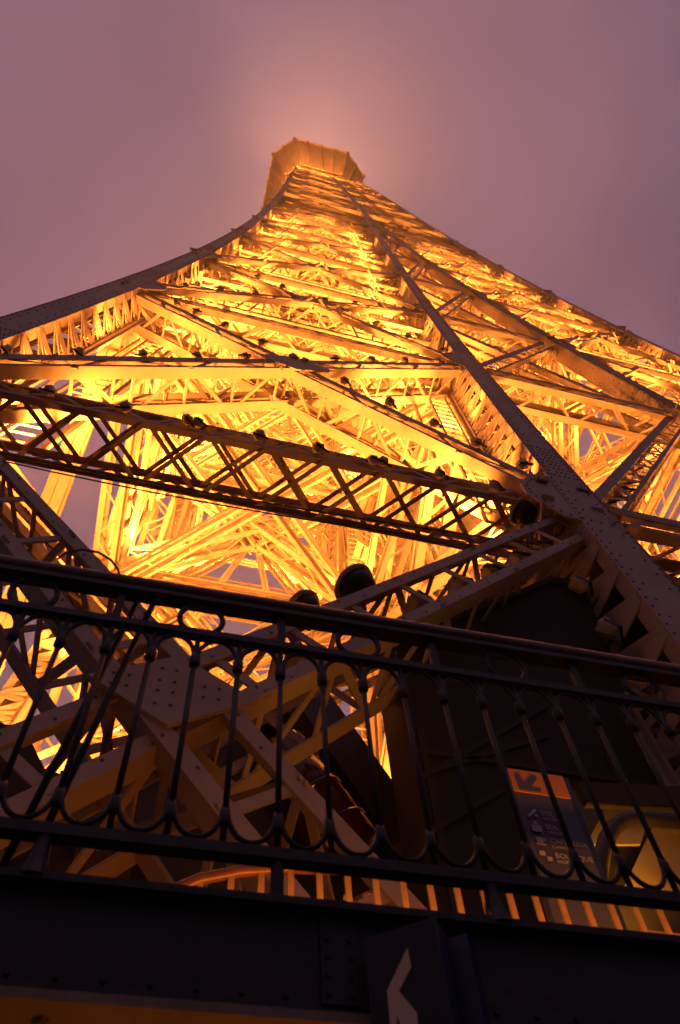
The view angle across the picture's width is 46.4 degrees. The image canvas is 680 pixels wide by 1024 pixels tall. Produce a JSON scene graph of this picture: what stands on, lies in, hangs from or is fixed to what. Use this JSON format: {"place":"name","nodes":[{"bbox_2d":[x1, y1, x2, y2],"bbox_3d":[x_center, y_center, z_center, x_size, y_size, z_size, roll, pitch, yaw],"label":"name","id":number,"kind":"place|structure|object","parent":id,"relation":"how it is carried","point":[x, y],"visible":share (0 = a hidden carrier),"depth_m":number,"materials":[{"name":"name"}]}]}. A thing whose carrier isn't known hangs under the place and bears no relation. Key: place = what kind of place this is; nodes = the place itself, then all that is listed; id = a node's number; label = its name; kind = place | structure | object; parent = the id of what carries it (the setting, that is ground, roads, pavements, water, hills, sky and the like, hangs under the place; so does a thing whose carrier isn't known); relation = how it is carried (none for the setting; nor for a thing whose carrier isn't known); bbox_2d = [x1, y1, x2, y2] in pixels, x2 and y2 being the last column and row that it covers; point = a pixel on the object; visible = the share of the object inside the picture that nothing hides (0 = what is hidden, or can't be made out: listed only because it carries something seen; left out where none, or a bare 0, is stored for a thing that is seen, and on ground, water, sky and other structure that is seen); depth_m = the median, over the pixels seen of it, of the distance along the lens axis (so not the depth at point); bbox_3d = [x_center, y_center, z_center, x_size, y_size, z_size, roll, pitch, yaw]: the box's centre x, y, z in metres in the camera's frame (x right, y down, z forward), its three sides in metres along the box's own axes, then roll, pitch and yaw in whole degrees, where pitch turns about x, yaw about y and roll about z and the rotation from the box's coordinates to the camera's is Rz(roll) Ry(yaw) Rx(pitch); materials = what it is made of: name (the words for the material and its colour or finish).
{"place":"outdoors","nodes":[
{"label":"outdoors","id":0,"kind":"place"},
{"bbox_2d":[0,0,679,765],"label":"sky","id":1,"kind":"structure","parent":0,"point":[540,137],"materials":[{"name":"purple"}]},
{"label":"viewing deck floor","id":2,"kind":"structure","parent":0,"visible":0},
{"bbox_2d":[0,136,679,909],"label":"lattice tower","id":3,"kind":"structure","parent":2,"relation":"on","point":[330,224],"depth_m":16.96,"materials":[{"name":"metal"}]},
{"bbox_2d":[0,344,12,353],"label":"floodlight","id":4,"kind":"object","parent":3,"relation":"attached to","point":[7,349],"visible":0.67,"depth_m":12.06,"materials":[{"name":"black metal"}]},
{"bbox_2d":[39,385,56,395],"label":"floodlight","id":5,"kind":"object","parent":3,"relation":"attached to","point":[49,390],"visible":1,"depth_m":10.84,"materials":[{"name":"black metal"}]},
{"bbox_2d":[72,346,84,356],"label":"floodlight","id":6,"kind":"object","parent":3,"relation":"attached to","point":[79,350],"visible":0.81,"depth_m":13.01,"materials":[{"name":"black metal"}]},
{"bbox_2d":[57,549,119,573],"bbox_3d":[-1.558,0.315,4.984,0.414,0.257,0.016,11,-62,-10],"label":"cable","id":7,"kind":"object","parent":3,"relation":"attached to","point":[92,551],"visible":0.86,"depth_m":5.04,"materials":[{"name":"rubber"}]},
{"bbox_2d":[115,400,132,412],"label":"floodlight","id":8,"kind":"object","parent":3,"relation":"attached to","point":[125,406],"visible":1,"depth_m":11.02,"materials":[{"name":"black metal"}]},
{"bbox_2d":[134,349,148,356],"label":"floodlight","id":9,"kind":"object","parent":3,"relation":"attached to","point":[143,353],"visible":0.9,"depth_m":13.97,"materials":[{"name":"black metal"}]},
{"bbox_2d":[0,722,344,900],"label":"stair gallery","id":10,"kind":"object","parent":3,"relation":"attached to","point":[62,858],"visible":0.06,"depth_m":6.88,"materials":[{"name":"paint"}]},
{"bbox_2d":[174,299,181,305],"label":"floodlight","id":11,"kind":"object","parent":3,"relation":"attached to","point":[177,302],"visible":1,"depth_m":19.80,"materials":[{"name":"black metal"}]},
{"bbox_2d":[181,413,194,427],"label":"floodlight","id":12,"kind":"object","parent":3,"relation":"attached to","point":[187,418],"visible":1,"depth_m":11.16,"materials":[{"name":"black metal"}]},
{"bbox_2d":[191,351,202,357],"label":"floodlight","id":13,"kind":"object","parent":3,"relation":"attached to","point":[196,354],"visible":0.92,"depth_m":14.92,"materials":[{"name":"black metal"}]},
{"bbox_2d":[192,307,202,316],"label":"floodlight","id":14,"kind":"object","parent":3,"relation":"attached to","point":[197,311],"visible":0.96,"depth_m":19.28,"materials":[{"name":"black metal"}]},
{"bbox_2d":[193,416,207,428],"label":"floodlight","id":15,"kind":"object","parent":3,"relation":"attached to","point":[198,422],"visible":0.96,"depth_m":11.19,"materials":[{"name":"black metal"}]},
{"bbox_2d":[219,321,229,328],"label":"floodlight","id":16,"kind":"object","parent":3,"relation":"attached to","point":[224,324],"visible":1,"depth_m":18.60,"materials":[{"name":"black metal"}]},
{"bbox_2d":[238,352,250,358],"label":"floodlight","id":17,"kind":"object","parent":3,"relation":"attached to","point":[245,355],"visible":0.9,"depth_m":15.87,"materials":[{"name":"black metal"}]},
{"bbox_2d":[252,429,268,440],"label":"floodlight","id":18,"kind":"object","parent":3,"relation":"attached to","point":[259,434],"visible":1,"depth_m":11.33,"materials":[{"name":"black metal"}]},
{"bbox_2d":[257,339,268,346],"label":"floodlight","id":19,"kind":"object","parent":3,"relation":"attached to","point":[262,342],"visible":0.96,"depth_m":17.73,"materials":[{"name":"black metal"}]},
{"bbox_2d":[0,452,539,544],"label":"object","id":20,"kind":"object","parent":3,"relation":"attached to","point":[251,499],"visible":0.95,"depth_m":9.13,"materials":[{"name":"metal"}]},
{"bbox_2d":[8,461,539,549],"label":"beam","id":21,"kind":"structure","parent":3,"relation":"attached to","point":[249,509],"depth_m":8.92,"materials":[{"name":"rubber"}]},
{"bbox_2d":[289,352,298,358],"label":"floodlight","id":22,"kind":"object","parent":3,"relation":"attached to","point":[293,355],"visible":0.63,"depth_m":16.96,"materials":[{"name":"black metal"}]},
{"bbox_2d":[284,655,306,669],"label":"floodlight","id":23,"kind":"object","parent":3,"relation":"attached to","point":[293,661],"visible":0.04,"depth_m":6.64,"materials":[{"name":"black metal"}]},
{"bbox_2d":[289,589,319,630],"bbox_3d":[-0.367,1.016,7.832,0.356,0.484,0.387,11,-62,-10],"label":"round floodlight","id":24,"kind":"object","parent":3,"relation":"attached to","point":[307,596],"visible":0.35,"depth_m":7.83,"materials":[{"name":"black metal"}]},
{"bbox_2d":[301,357,308,361],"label":"floodlight","id":25,"kind":"object","parent":3,"relation":"attached to","point":[303,359],"visible":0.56,"depth_m":16.88,"materials":[{"name":"black metal"}]},
{"bbox_2d":[312,441,329,453],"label":"floodlight","id":26,"kind":"object","parent":3,"relation":"attached to","point":[318,447],"visible":1,"depth_m":11.48,"materials":[{"name":"black metal"}]},
{"bbox_2d":[260,674,401,897],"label":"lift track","id":27,"kind":"structure","parent":3,"relation":"attached to","point":[349,760],"depth_m":7.79,"materials":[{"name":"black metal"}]},
{"bbox_2d":[253,729,378,880],"bbox_3d":[-0.225,2.602,7.129,1.143,1.358,0.598,11,-62,-10],"label":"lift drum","id":28,"kind":"object","parent":27,"relation":"attached to","point":[352,814],"visible":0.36,"depth_m":6.90,"materials":[{"name":"metal"}]},
{"bbox_2d":[329,355,340,360],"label":"floodlight","id":29,"kind":"object","parent":3,"relation":"attached to","point":[334,357],"visible":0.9,"depth_m":18.03,"materials":[{"name":"black metal"}]},
{"bbox_2d":[340,376,351,385],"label":"floodlight","id":30,"kind":"object","parent":3,"relation":"attached to","point":[344,380],"visible":1,"depth_m":16.11,"materials":[{"name":"black metal"}]},
{"bbox_2d":[334,563,375,610],"bbox_3d":[0.164,0.865,8.405,0.456,0.623,0.489,11,-62,-10],"label":"round floodlight","id":31,"kind":"object","parent":3,"relation":"attached to","point":[353,578],"visible":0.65,"depth_m":8.38,"materials":[{"name":"black metal"}]},
{"bbox_2d":[367,356,378,361],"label":"floodlight","id":32,"kind":"object","parent":3,"relation":"attached to","point":[371,359],"visible":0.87,"depth_m":19.12,"materials":[{"name":"black metal"}]},
{"bbox_2d":[367,455,382,464],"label":"floodlight","id":33,"kind":"object","parent":3,"relation":"attached to","point":[373,459],"visible":1,"depth_m":11.63,"materials":[{"name":"black metal"}]},
{"bbox_2d":[372,320,379,325],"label":"floodlight","id":34,"kind":"object","parent":3,"relation":"attached to","point":[376,323],"visible":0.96,"depth_m":25.09,"materials":[{"name":"black metal"}]},
{"bbox_2d":[378,455,391,467],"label":"floodlight","id":35,"kind":"object","parent":3,"relation":"attached to","point":[384,459],"visible":0.98,"depth_m":11.66,"materials":[{"name":"black metal"}]},
{"bbox_2d":[385,396,397,408],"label":"floodlight","id":36,"kind":"object","parent":3,"relation":"attached to","point":[389,401],"visible":0.96,"depth_m":15.33,"materials":[{"name":"black metal"}]},
{"bbox_2d":[401,356,408,362],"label":"floodlight","id":37,"kind":"object","parent":3,"relation":"attached to","point":[404,359],"visible":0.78,"depth_m":20.21,"materials":[{"name":"black metal"}]},
{"bbox_2d":[404,333,412,338],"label":"floodlight","id":38,"kind":"object","parent":3,"relation":"attached to","point":[407,335],"visible":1,"depth_m":24.34,"materials":[{"name":"black metal"}]},
{"bbox_2d":[406,589,442,623],"bbox_3d":[0.916,1.000,8.294,0.313,0.359,0.374,-46,-63,-19],"label":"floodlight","id":39,"kind":"object","parent":3,"relation":"attached to","point":[413,602],"visible":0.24,"depth_m":8.30,"materials":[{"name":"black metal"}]},
{"bbox_2d":[429,418,442,427],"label":"floodlight","id":40,"kind":"object","parent":3,"relation":"attached to","point":[433,422],"visible":1,"depth_m":14.66,"materials":[{"name":"black metal"}]},
{"bbox_2d":[434,358,443,363],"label":"floodlight","id":41,"kind":"object","parent":3,"relation":"attached to","point":[437,360],"visible":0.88,"depth_m":21.40,"materials":[{"name":"black metal"}]},
{"bbox_2d":[434,468,448,478],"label":"floodlight","id":42,"kind":"object","parent":3,"relation":"attached to","point":[439,473],"visible":1,"depth_m":11.81,"materials":[{"name":"black metal"}]},
{"bbox_2d":[447,574,486,602],"bbox_3d":[1.445,0.870,9.008,0.306,0.352,0.367,-49,-62,-24],"label":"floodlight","id":43,"kind":"object","parent":3,"relation":"attached to","point":[454,584],"visible":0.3,"depth_m":8.99,"materials":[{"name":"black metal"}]},
{"bbox_2d":[470,437,486,447],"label":"floodlight","id":44,"kind":"object","parent":3,"relation":"attached to","point":[476,442],"visible":0.98,"depth_m":14.05,"materials":[{"name":"black metal"}]},
{"bbox_2d":[480,562,501,577],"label":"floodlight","id":45,"kind":"object","parent":3,"relation":"attached to","point":[487,568],"visible":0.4,"depth_m":9.63,"materials":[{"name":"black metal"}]},
{"bbox_2d":[489,479,504,490],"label":"floodlight","id":46,"kind":"object","parent":3,"relation":"attached to","point":[494,485],"visible":1,"depth_m":11.95,"materials":[{"name":"black metal"}]},
{"bbox_2d":[508,550,530,565],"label":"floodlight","id":47,"kind":"object","parent":3,"relation":"attached to","point":[515,556],"visible":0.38,"depth_m":10.27,"materials":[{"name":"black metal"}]},
{"bbox_2d":[509,496,536,525],"bbox_3d":[2.774,0.067,11.976,0.436,0.595,0.469,11,-62,-10],"label":"round floodlight","id":48,"kind":"object","parent":3,"relation":"attached to","point":[524,512],"visible":0.98,"depth_m":11.95,"materials":[{"name":"black metal"}]},
{"bbox_2d":[516,459,533,469],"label":"floodlight","id":49,"kind":"object","parent":3,"relation":"attached to","point":[522,464],"visible":0.98,"depth_m":13.45,"materials":[{"name":"black metal"}]},
{"bbox_2d":[377,577,676,921],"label":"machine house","id":50,"kind":"structure","parent":3,"relation":"attached to","point":[552,610],"depth_m":7.30,"materials":[{"name":"black metal"}]},
{"bbox_2d":[533,539,552,551],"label":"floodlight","id":51,"kind":"object","parent":3,"relation":"attached to","point":[543,545],"visible":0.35,"depth_m":10.89,"materials":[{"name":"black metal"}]},
{"bbox_2d":[506,768,627,929],"bbox_3d":[1.003,1.604,3.369,0.333,1.250,0.087,17,-63,-12],"label":"direction sign","id":52,"kind":"object","parent":3,"relation":"attached to","point":[543,831],"visible":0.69,"depth_m":3.58,"materials":[{"name":"metal"}]},
{"bbox_2d":[568,574,593,598],"bbox_3d":[3.046,0.938,9.937,0.238,0.273,0.284,-33,-59,-23],"label":"floodlight","id":53,"kind":"object","parent":3,"relation":"attached to","point":[578,584],"visible":0.98,"depth_m":9.90,"materials":[{"name":"black metal"}]},
{"bbox_2d":[595,616,624,645],"bbox_3d":[3.050,1.334,8.897,0.238,0.273,0.284,-33,-59,-23],"label":"floodlight","id":54,"kind":"object","parent":3,"relation":"attached to","point":[606,628],"visible":1,"depth_m":8.87,"materials":[{"name":"black metal"}]},
{"bbox_2d":[605,499,620,506],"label":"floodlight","id":55,"kind":"object","parent":3,"relation":"attached to","point":[612,502],"visible":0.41,"depth_m":14.11,"materials":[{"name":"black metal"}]},
{"bbox_2d":[608,490,628,501],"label":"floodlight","id":56,"kind":"object","parent":3,"relation":"attached to","point":[616,493],"visible":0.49,"depth_m":14.58,"materials":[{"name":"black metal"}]},
{"bbox_2d":[613,484,634,495],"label":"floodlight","id":57,"kind":"object","parent":3,"relation":"attached to","point":[625,488],"visible":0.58,"depth_m":15.13,"materials":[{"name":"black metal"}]},
{"bbox_2d":[573,781,679,932],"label":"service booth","id":58,"kind":"object","parent":3,"relation":"attached to","point":[633,844],"visible":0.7,"depth_m":4.97,"materials":[{"name":"metal"}]},
{"bbox_2d":[621,478,635,487],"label":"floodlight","id":59,"kind":"object","parent":3,"relation":"attached to","point":[628,484],"visible":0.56,"depth_m":15.69,"materials":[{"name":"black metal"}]},
{"bbox_2d":[626,470,644,479],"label":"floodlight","id":60,"kind":"object","parent":3,"relation":"attached to","point":[630,475],"visible":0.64,"depth_m":16.52,"materials":[{"name":"orange metal"}]},
{"bbox_2d":[634,463,645,472],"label":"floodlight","id":61,"kind":"object","parent":3,"relation":"attached to","point":[638,469],"visible":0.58,"depth_m":17.31,"materials":[{"name":"orange metal"}]},
{"bbox_2d":[627,680,657,695],"bbox_3d":[3.052,1.692,7.951,0.238,0.273,0.284,-33,-59,-23],"label":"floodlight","id":62,"kind":"object","parent":3,"relation":"attached to","point":[642,686],"visible":0.41,"depth_m":7.94,"materials":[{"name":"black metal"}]},
{"bbox_2d":[364,916,490,1023],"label":"arrow sign","id":63,"kind":"object","parent":2,"relation":"on","point":[410,977],"visible":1,"depth_m":1.41,"materials":[{"name":"black metal"}]},
{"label":"platform floor","id":64,"kind":"structure","parent":0,"visible":0},
{"bbox_2d":[0,866,679,1023],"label":"edge girder","id":65,"kind":"object","parent":64,"relation":"attached to","point":[81,949],"visible":0.91,"depth_m":1.48,"materials":[{"name":"metal"}]},
{"bbox_2d":[0,554,679,921],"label":"iron railing","id":66,"kind":"object","parent":65,"relation":"on","point":[130,838],"visible":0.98,"depth_m":2.07,"materials":[{"name":"black metal"}]},
{"bbox_2d":[173,865,679,934],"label":"amber fence","id":67,"kind":"object","parent":64,"relation":"on","point":[231,874],"visible":0.2,"depth_m":2.83,"materials":[{"name":"metal"}]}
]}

